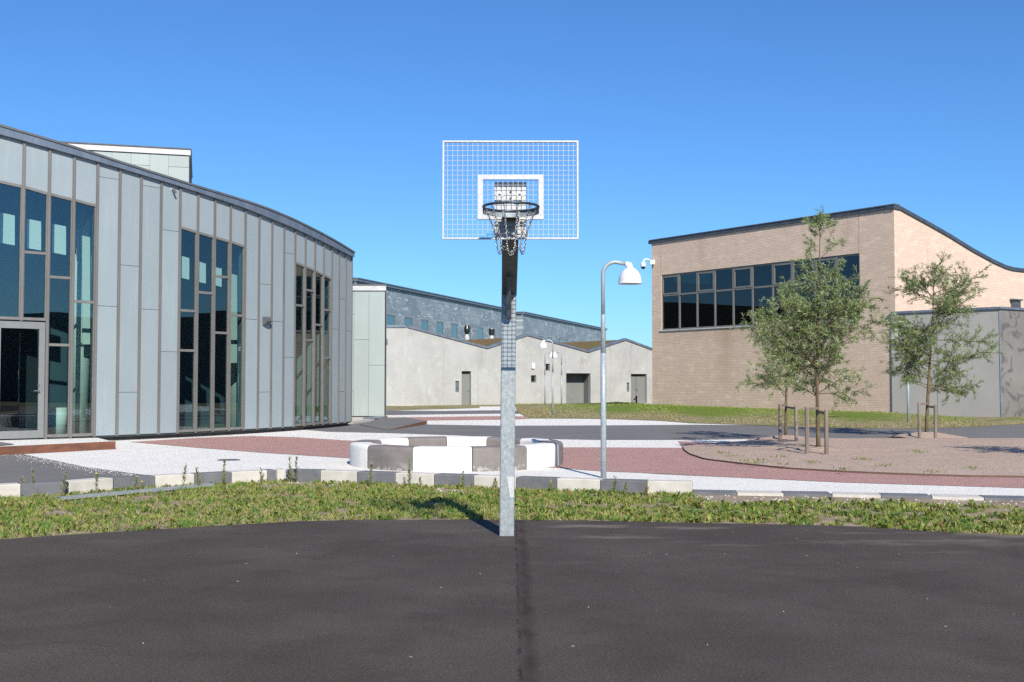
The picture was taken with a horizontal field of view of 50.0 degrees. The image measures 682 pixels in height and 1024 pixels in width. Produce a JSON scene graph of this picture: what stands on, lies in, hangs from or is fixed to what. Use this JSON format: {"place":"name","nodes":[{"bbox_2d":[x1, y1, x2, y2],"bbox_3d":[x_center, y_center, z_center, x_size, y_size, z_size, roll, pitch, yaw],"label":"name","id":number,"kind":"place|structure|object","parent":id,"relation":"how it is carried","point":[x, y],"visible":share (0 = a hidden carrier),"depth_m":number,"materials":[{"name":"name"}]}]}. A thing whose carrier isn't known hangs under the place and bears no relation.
{"place":"outdoors","nodes":[
{"label":"outdoors","id":0,"kind":"place"},
{"bbox_2d":[0,438,108,454],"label":"gravel","id":1,"kind":"structure","parent":0,"point":[45,441],"depth_m":27.18,"materials":[{"name":"grey gravel"}]},
{"bbox_2d":[0,454,142,482],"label":"path","id":2,"kind":"structure","parent":0,"point":[14,468],"depth_m":19.82,"materials":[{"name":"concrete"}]},
{"bbox_2d":[386,406,479,409],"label":"lawn","id":3,"kind":"structure","parent":0,"point":[417,407],"depth_m":70.77,"materials":[{"name":"green plant"}]},
{"bbox_2d":[386,410,518,414],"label":"path","id":4,"kind":"structure","parent":0,"point":[392,412],"depth_m":59.03,"materials":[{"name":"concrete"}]},
{"bbox_2d":[389,416,530,419],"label":"red path","id":5,"kind":"structure","parent":0,"point":[468,418],"depth_m":49.12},
{"bbox_2d":[0,519,1023,681],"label":"court","id":6,"kind":"object","parent":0,"point":[466,600],"visible":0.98,"depth_m":7.96,"materials":[{"name":"asphalt"}]},
{"bbox_2d":[442,140,578,535],"bbox_3d":[-0.013,0.143,10.469,1.239,3.909,2.436,0,-2,0],"label":"basketball hoop","id":7,"kind":"object","parent":6,"relation":"on","point":[510,214],"visible":1,"depth_m":10.05,"materials":[{"name":"metal"}]},
{"bbox_2d":[0,478,1023,538],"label":"verge","id":8,"kind":"structure","parent":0,"point":[731,499],"depth_m":14.07,"materials":[{"name":"green plant"}]},
{"bbox_2d":[0,483,20,497],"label":"kerb block","id":9,"kind":"structure","parent":8,"relation":"on","point":[14,489],"depth_m":15.34,"materials":[{"name":"concrete"}]},
{"bbox_2d":[30,469,34,488],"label":"tall weed","id":10,"kind":"object","parent":8,"relation":"on","point":[33,475],"visible":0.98,"depth_m":15.55,"materials":[{"name":"green plant"}]},
{"bbox_2d":[19,480,67,496],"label":"kerb block","id":11,"kind":"structure","parent":8,"relation":"on","point":[48,487],"depth_m":15.59,"materials":[{"name":"grey concrete"}]},
{"bbox_2d":[61,472,66,495],"bbox_3d":[-6.348,2.020,15.548,0.108,0.366,0.117,0,-2,0],"label":"tall weed","id":12,"kind":"object","parent":8,"relation":"on","point":[64,485],"visible":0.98,"depth_m":15.54,"materials":[{"name":"green plant"}]},
{"bbox_2d":[65,477,112,493],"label":"kerb block","id":13,"kind":"structure","parent":8,"relation":"on","point":[87,484],"depth_m":16.06,"materials":[{"name":"concrete"}]},
{"bbox_2d":[92,471,99,491],"bbox_3d":[-5.989,2.038,15.768,0.146,0.347,0.109,-1,-2,25],"label":"tall weed","id":14,"kind":"object","parent":8,"relation":"on","point":[96,478],"visible":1,"depth_m":15.76,"materials":[{"name":"green plant"}]},
{"bbox_2d":[109,475,154,489],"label":"kerb block","id":15,"kind":"structure","parent":8,"relation":"on","point":[128,481],"depth_m":16.57,"materials":[{"name":"grey concrete"}]},
{"bbox_2d":[56,483,213,499],"bbox_3d":[-5.351,2.197,15.828,0.156,0.103,2.533,-2,-3,37],"label":"steel rail","id":16,"kind":"object","parent":8,"relation":"on","point":[155,490],"visible":0.77,"depth_m":15.71,"materials":[{"name":"grey metal"}]},
{"bbox_2d":[132,476,138,489],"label":"tall weed","id":17,"kind":"object","parent":8,"relation":"on","point":[134,487],"visible":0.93,"depth_m":15.98,"materials":[{"name":"green plant"}]},
{"bbox_2d":[153,473,193,487],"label":"kerb block","id":18,"kind":"structure","parent":8,"relation":"on","point":[168,479],"depth_m":16.94,"materials":[{"name":"concrete"}]},
{"bbox_2d":[181,463,186,485],"bbox_3d":[-4.923,2.028,16.453,0.105,0.418,0.112,2,-3,-35],"label":"tall weed","id":19,"kind":"object","parent":8,"relation":"on","point":[185,467],"visible":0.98,"depth_m":16.45,"materials":[{"name":"green plant"}]},
{"bbox_2d":[195,467,200,486],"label":"tall weed","id":20,"kind":"object","parent":8,"relation":"on","point":[198,477],"visible":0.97,"depth_m":16.57,"materials":[{"name":"green plant"}]},
{"bbox_2d":[192,471,230,483],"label":"kerb block","id":21,"kind":"structure","parent":8,"relation":"on","point":[210,477],"depth_m":17.29,"materials":[{"name":"grey concrete"}]},
{"bbox_2d":[221,459,226,484],"bbox_3d":[-4.446,2.030,16.956,0.126,0.452,0.120,1,-2,-29],"label":"tall weed","id":22,"kind":"object","parent":8,"relation":"on","point":[223,474],"visible":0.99,"depth_m":16.96,"materials":[{"name":"green plant"}]},
{"bbox_2d":[228,469,266,483],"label":"kerb block","id":23,"kind":"structure","parent":8,"relation":"on","point":[243,475],"depth_m":17.63,"materials":[{"name":"concrete"}]},
{"bbox_2d":[262,469,275,481],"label":"kerb block","id":24,"kind":"structure","parent":8,"relation":"on","point":[271,473],"depth_m":17.86,"materials":[{"name":"grey concrete"}]},
{"bbox_2d":[276,468,284,481],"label":"kerb block","id":25,"kind":"structure","parent":8,"relation":"on","point":[280,473],"depth_m":17.93,"materials":[{"name":"concrete"}]},
{"bbox_2d":[287,457,293,481],"bbox_3d":[-3.592,2.075,17.761,0.134,0.424,0.122,2,-3,-45],"label":"tall weed","id":26,"kind":"object","parent":8,"relation":"on","point":[290,473],"visible":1,"depth_m":17.75,"materials":[{"name":"green plant"}]},
{"bbox_2d":[293,456,299,481],"bbox_3d":[-3.497,2.072,17.751,0.158,0.429,0.122,-1,-3,30],"label":"tall weed","id":27,"kind":"object","parent":8,"relation":"on","point":[296,473],"visible":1,"depth_m":17.76,"materials":[{"name":"green plant"}]},
{"bbox_2d":[286,469,325,481],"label":"kerb block","id":28,"kind":"structure","parent":8,"relation":"on","point":[304,475],"depth_m":17.85,"materials":[{"name":"grey concrete"}]},
{"bbox_2d":[321,469,362,482],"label":"kerb block","id":29,"kind":"structure","parent":8,"relation":"on","point":[337,475],"depth_m":17.68,"materials":[{"name":"concrete"}]},
{"bbox_2d":[366,462,372,487],"bbox_3d":[-2.176,2.048,16.818,0.123,0.407,0.120,0,-2,0],"label":"tall weed","id":30,"kind":"object","parent":8,"relation":"on","point":[370,475],"visible":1,"depth_m":16.81,"materials":[{"name":"green plant"}]},
{"bbox_2d":[357,470,397,484],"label":"kerb block","id":31,"kind":"structure","parent":8,"relation":"on","point":[385,476],"depth_m":17.43,"materials":[{"name":"grey concrete"}]},
{"bbox_2d":[406,459,411,483],"bbox_3d":[-1.586,2.026,16.827,0.128,0.450,0.149,0,-2,0],"label":"tall weed","id":32,"kind":"object","parent":8,"relation":"on","point":[410,476],"visible":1,"depth_m":16.81,"materials":[{"name":"green plant"}]},
{"bbox_2d":[396,472,437,485],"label":"kerb block","id":33,"kind":"structure","parent":8,"relation":"on","point":[426,478],"depth_m":17.18,"materials":[{"name":"concrete"}]},
{"bbox_2d":[434,473,479,486],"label":"kerb block","id":34,"kind":"structure","parent":8,"relation":"on","point":[443,479],"depth_m":16.96,"materials":[{"name":"grey concrete"}]},
{"bbox_2d":[459,470,464,486],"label":"tall weed","id":35,"kind":"object","parent":8,"relation":"on","point":[463,482],"visible":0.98,"depth_m":16.55,"materials":[{"name":"green plant"}]},
{"bbox_2d":[474,474,518,488],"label":"kerb block","id":36,"kind":"structure","parent":8,"relation":"on","point":[483,479],"depth_m":16.72,"materials":[{"name":"concrete"}]},
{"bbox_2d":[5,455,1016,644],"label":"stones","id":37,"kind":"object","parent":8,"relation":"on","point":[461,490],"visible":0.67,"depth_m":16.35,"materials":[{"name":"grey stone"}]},
{"bbox_2d":[516,476,560,489],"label":"kerb block","id":38,"kind":"structure","parent":8,"relation":"on","point":[531,482],"depth_m":16.44,"materials":[{"name":"grey concrete"}]},
{"bbox_2d":[548,479,555,490],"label":"tall weed","id":39,"kind":"object","parent":8,"relation":"on","point":[551,485],"visible":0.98,"depth_m":16.09,"materials":[{"name":"green plant"}]},
{"bbox_2d":[557,477,603,490],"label":"kerb block","id":40,"kind":"structure","parent":8,"relation":"on","point":[571,483],"depth_m":16.21,"materials":[{"name":"concrete"}]},
{"bbox_2d":[612,475,616,494],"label":"tall weed","id":41,"kind":"object","parent":8,"relation":"on","point":[614,484],"visible":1,"depth_m":15.63,"materials":[{"name":"green plant"}]},
{"bbox_2d":[600,478,647,493],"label":"kerb block","id":42,"kind":"structure","parent":8,"relation":"on","point":[636,485],"depth_m":15.97,"materials":[{"name":"grey concrete"}]},
{"bbox_2d":[643,481,650,492],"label":"tall weed","id":43,"kind":"object","parent":8,"relation":"on","point":[647,488],"visible":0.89,"depth_m":15.53,"materials":[{"name":"green plant"}]},
{"bbox_2d":[647,480,692,493],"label":"kerb block","id":44,"kind":"structure","parent":8,"relation":"on","point":[671,486],"depth_m":15.81,"materials":[{"name":"concrete"}]},
{"bbox_2d":[693,489,736,495],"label":"kerb block","id":45,"kind":"structure","parent":8,"relation":"on","point":[713,492],"depth_m":15.79,"materials":[{"name":"grey concrete"}]},
{"bbox_2d":[736,490,783,495],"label":"kerb block","id":46,"kind":"structure","parent":8,"relation":"on","point":[756,493],"depth_m":15.69,"materials":[{"name":"concrete"}]},
{"bbox_2d":[781,491,831,496],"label":"kerb block","id":47,"kind":"structure","parent":8,"relation":"on","point":[810,493],"depth_m":15.61,"materials":[{"name":"grey concrete"}]},
{"bbox_2d":[832,491,880,497],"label":"kerb block","id":48,"kind":"structure","parent":8,"relation":"on","point":[858,494],"depth_m":15.47,"materials":[{"name":"concrete"}]},
{"bbox_2d":[880,493,931,498],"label":"kerb block","id":49,"kind":"structure","parent":8,"relation":"on","point":[907,495],"depth_m":15.34,"materials":[{"name":"grey concrete"}]},
{"bbox_2d":[930,494,983,500],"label":"kerb block","id":50,"kind":"structure","parent":8,"relation":"on","point":[956,497],"depth_m":15.18,"materials":[{"name":"concrete"}]},
{"bbox_2d":[981,495,1023,500],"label":"kerb block","id":51,"kind":"structure","parent":8,"relation":"on","point":[1001,498],"depth_m":15.01,"materials":[{"name":"grey concrete"}]},
{"bbox_2d":[0,0,1023,347],"label":"sky","id":52,"kind":"structure","parent":0,"point":[334,117],"materials":[{"name":"blue"}]},
{"bbox_2d":[26,406,1023,495],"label":"gravel","id":53,"kind":"structure","parent":0,"point":[132,456],"depth_m":22.68,"materials":[{"name":"grey gravel"}]},
{"bbox_2d":[0,441,115,454],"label":"steel edging","id":54,"kind":"object","parent":53,"relation":"on","point":[28,449],"visible":1,"depth_m":25.32,"materials":[{"name":"brown metal"}]},
{"bbox_2d":[0,124,354,440],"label":"curved hall","id":55,"kind":"structure","parent":53,"relation":"on","point":[137,302],"depth_m":32.62,"materials":[{"name":"metal"}]},
{"bbox_2d":[0,321,44,438],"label":"door","id":56,"kind":"structure","parent":55,"relation":"in","point":[39,433],"depth_m":28.91,"materials":[{"name":"paint"}]},
{"bbox_2d":[0,180,95,436],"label":"window","id":57,"kind":"structure","parent":55,"relation":"in","point":[1,182],"depth_m":29.45,"materials":[{"name":"paint"}]},
{"bbox_2d":[61,141,192,182],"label":"panel tower","id":58,"kind":"structure","parent":55,"relation":"on","point":[174,162],"depth_m":41.92,"materials":[{"name":"grey metal"}]},
{"bbox_2d":[179,226,244,431],"bbox_3d":[-9.070,-0.314,33.217,0.110,6.043,2.574,-1,-3,31],"label":"window","id":59,"kind":"structure","parent":55,"relation":"in","point":[183,228],"depth_m":33.24,"materials":[{"name":"paint"}]},
{"bbox_2d":[262,317,271,324],"bbox_3d":[-7.846,-0.641,35.200,0.220,0.263,0.240,-1,-2,25],"label":"wall lamp","id":60,"kind":"object","parent":55,"relation":"attached to","point":[266,320],"visible":1,"depth_m":35.12,"materials":[{"name":"grey metal"}]},
{"bbox_2d":[295,262,330,425],"bbox_3d":[-6.887,0.132,37.973,0.103,5.513,2.574,-1,-2,18],"label":"window","id":61,"kind":"structure","parent":55,"relation":"in","point":[309,290],"depth_m":37.97,"materials":[{"name":"paint"}]},
{"bbox_2d":[217,459,239,460],"bbox_3d":[-5.875,2.474,22.764,0.470,0.026,0.470,0,-2,0],"label":"drain cover","id":62,"kind":"object","parent":53,"relation":"on","point":[228,459],"visible":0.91,"depth_m":22.80,"materials":[{"name":"grey metal"}]},
{"bbox_2d":[352,284,386,416],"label":"panel block","id":63,"kind":"structure","parent":53,"relation":"on","point":[369,342],"depth_m":48.02,"materials":[{"name":"grey metal"}]},
{"bbox_2d":[386,325,651,405],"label":"concrete hall","id":64,"kind":"structure","parent":53,"relation":"on","point":[425,367],"depth_m":80.50,"materials":[{"name":"concrete"}]},
{"bbox_2d":[462,374,469,404],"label":"door","id":65,"kind":"structure","parent":64,"relation":"in","point":[465,377],"depth_m":79.42,"materials":[{"name":"grey metal"}]},
{"bbox_2d":[464,325,469,339],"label":"roof flue","id":66,"kind":"object","parent":64,"relation":"on","point":[466,330],"visible":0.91,"depth_m":91.92,"materials":[{"name":"metal"}]},
{"bbox_2d":[489,329,493,338],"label":"roof flue","id":67,"kind":"object","parent":64,"relation":"on","point":[491,333],"visible":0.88,"depth_m":91.88,"materials":[{"name":"metal"}]},
{"bbox_2d":[531,375,534,382],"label":"window","id":68,"kind":"structure","parent":64,"relation":"in","point":[532,376],"depth_m":82.08,"materials":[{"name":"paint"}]},
{"bbox_2d":[566,373,583,402],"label":"garage door","id":69,"kind":"structure","parent":64,"relation":"in","point":[574,381],"depth_m":84.64,"materials":[{"name":"grey metal"}]},
{"bbox_2d":[631,375,644,402],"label":"door","id":70,"kind":"structure","parent":64,"relation":"in","point":[637,381],"depth_m":86.54,"materials":[{"name":"grey metal"}]},
{"bbox_2d":[600,260,641,477],"bbox_3d":[1.854,0.516,18.587,0.716,3.783,0.410,0,-2,0],"label":"street lamp","id":71,"kind":"object","parent":53,"relation":"on","point":[630,275],"visible":0.96,"depth_m":18.55,"materials":[{"name":"metal"}]},
{"bbox_2d":[683,440,1023,477],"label":"bed edging","id":72,"kind":"object","parent":53,"relation":"on","point":[856,471],"visible":0.48,"depth_m":19.45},
{"bbox_2d":[418,403,641,405],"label":"lawn","id":73,"kind":"structure","parent":0,"point":[462,405],"depth_m":77.08,"materials":[{"name":"green plant"}]},
{"bbox_2d":[136,436,1023,487],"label":"red path","id":74,"kind":"structure","parent":0,"point":[676,461],"depth_m":22.02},
{"bbox_2d":[350,436,562,471],"bbox_3d":[-1.100,2.243,21.911,4.240,0.483,4.240,0,-2,0],"label":"round bench","id":75,"kind":"object","parent":74,"relation":"on","point":[453,454],"visible":0.84,"depth_m":20.26,"materials":[{"name":"white concrete"}]},
{"bbox_2d":[306,422,1023,439],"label":"path","id":76,"kind":"structure","parent":0,"point":[652,432],"depth_m":36.03,"materials":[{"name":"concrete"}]},
{"bbox_2d":[348,416,388,423],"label":"entrance steps","id":77,"kind":"structure","parent":76,"relation":"on","point":[355,420],"depth_m":45.25,"materials":[{"name":"concrete"}]},
{"bbox_2d":[360,417,423,429],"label":"ramp","id":78,"kind":"structure","parent":76,"relation":"on","point":[387,423],"depth_m":41.70,"materials":[{"name":"concrete"}]},
{"bbox_2d":[390,421,426,429],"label":"steel edging","id":79,"kind":"object","parent":76,"relation":"on","point":[420,423],"visible":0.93,"depth_m":40.44,"materials":[{"name":"brown metal"}]},
{"bbox_2d":[515,401,1023,428],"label":"lawn","id":80,"kind":"structure","parent":0,"point":[709,413],"depth_m":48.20,"materials":[{"name":"green plant"}]},
{"bbox_2d":[539,339,553,414],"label":"street lamp","id":81,"kind":"object","parent":80,"relation":"on","point":[543,344],"visible":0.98,"depth_m":52.58,"materials":[{"name":"metal"}]},
{"bbox_2d":[544,352,554,404],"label":"street lamp","id":82,"kind":"object","parent":80,"relation":"on","point":[550,355],"visible":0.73,"depth_m":73.59,"materials":[{"name":"metal"}]},
{"bbox_2d":[551,351,561,405],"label":"street lamp","id":83,"kind":"object","parent":80,"relation":"on","point":[554,354],"visible":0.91,"depth_m":72.35,"materials":[{"name":"metal"}]},
{"bbox_2d":[890,329,909,421],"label":"street lamp","id":84,"kind":"object","parent":80,"relation":"on","point":[908,410],"visible":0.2,"depth_m":42.00,"materials":[{"name":"metal"}]},
{"bbox_2d":[891,307,1023,416],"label":"grey annex","id":85,"kind":"object","parent":80,"relation":"on","point":[1000,392],"visible":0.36,"depth_m":51.29,"materials":[{"name":"concrete"}]},
{"bbox_2d":[683,438,1023,475],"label":"planting bed","id":86,"kind":"object","parent":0,"point":[996,456],"visible":0.94,"depth_m":23.29,"materials":[{"name":"brown soil"}]},
{"bbox_2d":[747,435,804,440],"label":"soil","id":87,"kind":"structure","parent":86,"relation":"on","point":[784,437],"depth_m":29.91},
{"bbox_2d":[730,276,832,434],"bbox_3d":[7.399,0.430,30.213,2.672,4.540,1.999,1,-2,-14],"label":"willow tree","id":88,"kind":"object","parent":87,"relation":"on","point":[785,286],"visible":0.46,"depth_m":30.19,"materials":[{"name":"green plant"}]},
{"bbox_2d":[778,404,797,440],"bbox_3d":[7.469,2.242,29.293,0.477,1.146,1.520,-1,-2,23],"label":"tree support","id":89,"kind":"object","parent":86,"relation":"on","point":[795,407],"visible":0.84,"depth_m":28.68,"materials":[{"name":"brown wood"}]},
{"bbox_2d":[791,446,838,450],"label":"soil","id":90,"kind":"structure","parent":86,"relation":"on","point":[813,448],"depth_m":24.34,"materials":[{"name":"brown soil"}]},
{"bbox_2d":[743,205,905,446],"bbox_3d":[6.873,-0.304,24.688,3.335,5.587,2.869,2,-3,-45],"label":"willow tree","id":91,"kind":"object","parent":90,"relation":"on","point":[838,316],"visible":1,"depth_m":24.52,"materials":[{"name":"green plant"}]},
{"bbox_2d":[805,407,828,453],"bbox_3d":[6.560,2.021,23.918,0.464,1.180,1.340,0,-2,7],"label":"tree support","id":92,"kind":"object","parent":86,"relation":"on","point":[826,435],"visible":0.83,"depth_m":23.44,"materials":[{"name":"brown wood"}]},
{"bbox_2d":[708,449,989,472],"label":"grass","id":93,"kind":"structure","parent":86,"relation":"on","point":[813,461],"depth_m":20.96,"materials":[{"name":"green plant"}]},
{"bbox_2d":[917,403,936,437],"bbox_3d":[11.974,2.320,31.291,0.508,1.143,1.516,-1,-3,31],"label":"tree support","id":94,"kind":"object","parent":86,"relation":"on","point":[919,419],"visible":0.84,"depth_m":30.74,"materials":[{"name":"brown wood"}]},
{"bbox_2d":[887,432,968,437],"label":"soil","id":95,"kind":"structure","parent":86,"relation":"on","point":[923,435],"depth_m":31.64,"materials":[{"name":"brown soil"}]},
{"bbox_2d":[869,251,1003,431],"bbox_3d":[12.378,0.095,32.036,3.734,5.352,2.870,-1,-2,21],"label":"willow tree","id":96,"kind":"object","parent":95,"relation":"on","point":[948,306],"visible":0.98,"depth_m":32.09,"materials":[{"name":"green plant"}]},
{"label":"ground","id":97,"kind":"structure","parent":0,"visible":0},
{"bbox_2d":[353,277,500,339],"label":"zinc hall","id":98,"kind":"structure","parent":97,"relation":"on","point":[440,314],"depth_m":119.73,"materials":[{"name":"metal"}]},
{"bbox_2d":[404,317,412,325],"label":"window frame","id":99,"kind":"structure","parent":98,"relation":"in","point":[404,317],"depth_m":112.06,"materials":[{"name":"paint"}]},
{"bbox_2d":[421,319,428,330],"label":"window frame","id":100,"kind":"structure","parent":98,"relation":"in","point":[421,319],"depth_m":116.43,"materials":[{"name":"paint"}]},
{"bbox_2d":[436,321,443,334],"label":"window","id":101,"kind":"structure","parent":98,"relation":"in","point":[436,321],"depth_m":120.51,"materials":[{"name":"paint"}]},
{"bbox_2d":[451,323,457,337],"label":"window","id":102,"kind":"structure","parent":98,"relation":"in","point":[451,323],"depth_m":123.85,"materials":[{"name":"paint"}]},
{"bbox_2d":[477,327,482,338],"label":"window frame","id":103,"kind":"structure","parent":98,"relation":"in","point":[477,327],"depth_m":131.77,"materials":[{"name":"paint"}]},
{"bbox_2d":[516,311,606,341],"bbox_3d":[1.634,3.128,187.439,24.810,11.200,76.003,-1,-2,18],"label":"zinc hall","id":104,"kind":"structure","parent":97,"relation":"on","point":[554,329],"depth_m":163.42,"materials":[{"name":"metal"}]},
{"bbox_2d":[648,203,1023,412],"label":"brick building","id":105,"kind":"structure","parent":97,"relation":"on","point":[709,288],"depth_m":60.50,"materials":[{"name":"brick"}]},
{"bbox_2d":[641,258,654,268],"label":"dome camera","id":106,"kind":"object","parent":105,"relation":"attached to","point":[643,264],"visible":1,"depth_m":67.53,"materials":[{"name":"white plastic"}]},
{"bbox_2d":[659,253,860,330],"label":"window","id":107,"kind":"structure","parent":105,"relation":"in","point":[714,298],"depth_m":62.79,"materials":[{"name":"paint"}]},
{"bbox_2d":[1009,299,1022,307],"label":"vent box","id":108,"kind":"object","parent":105,"relation":"attached to","point":[1016,303],"visible":0.67,"depth_m":60.55,"materials":[{"name":"grey metal"}]}
]}

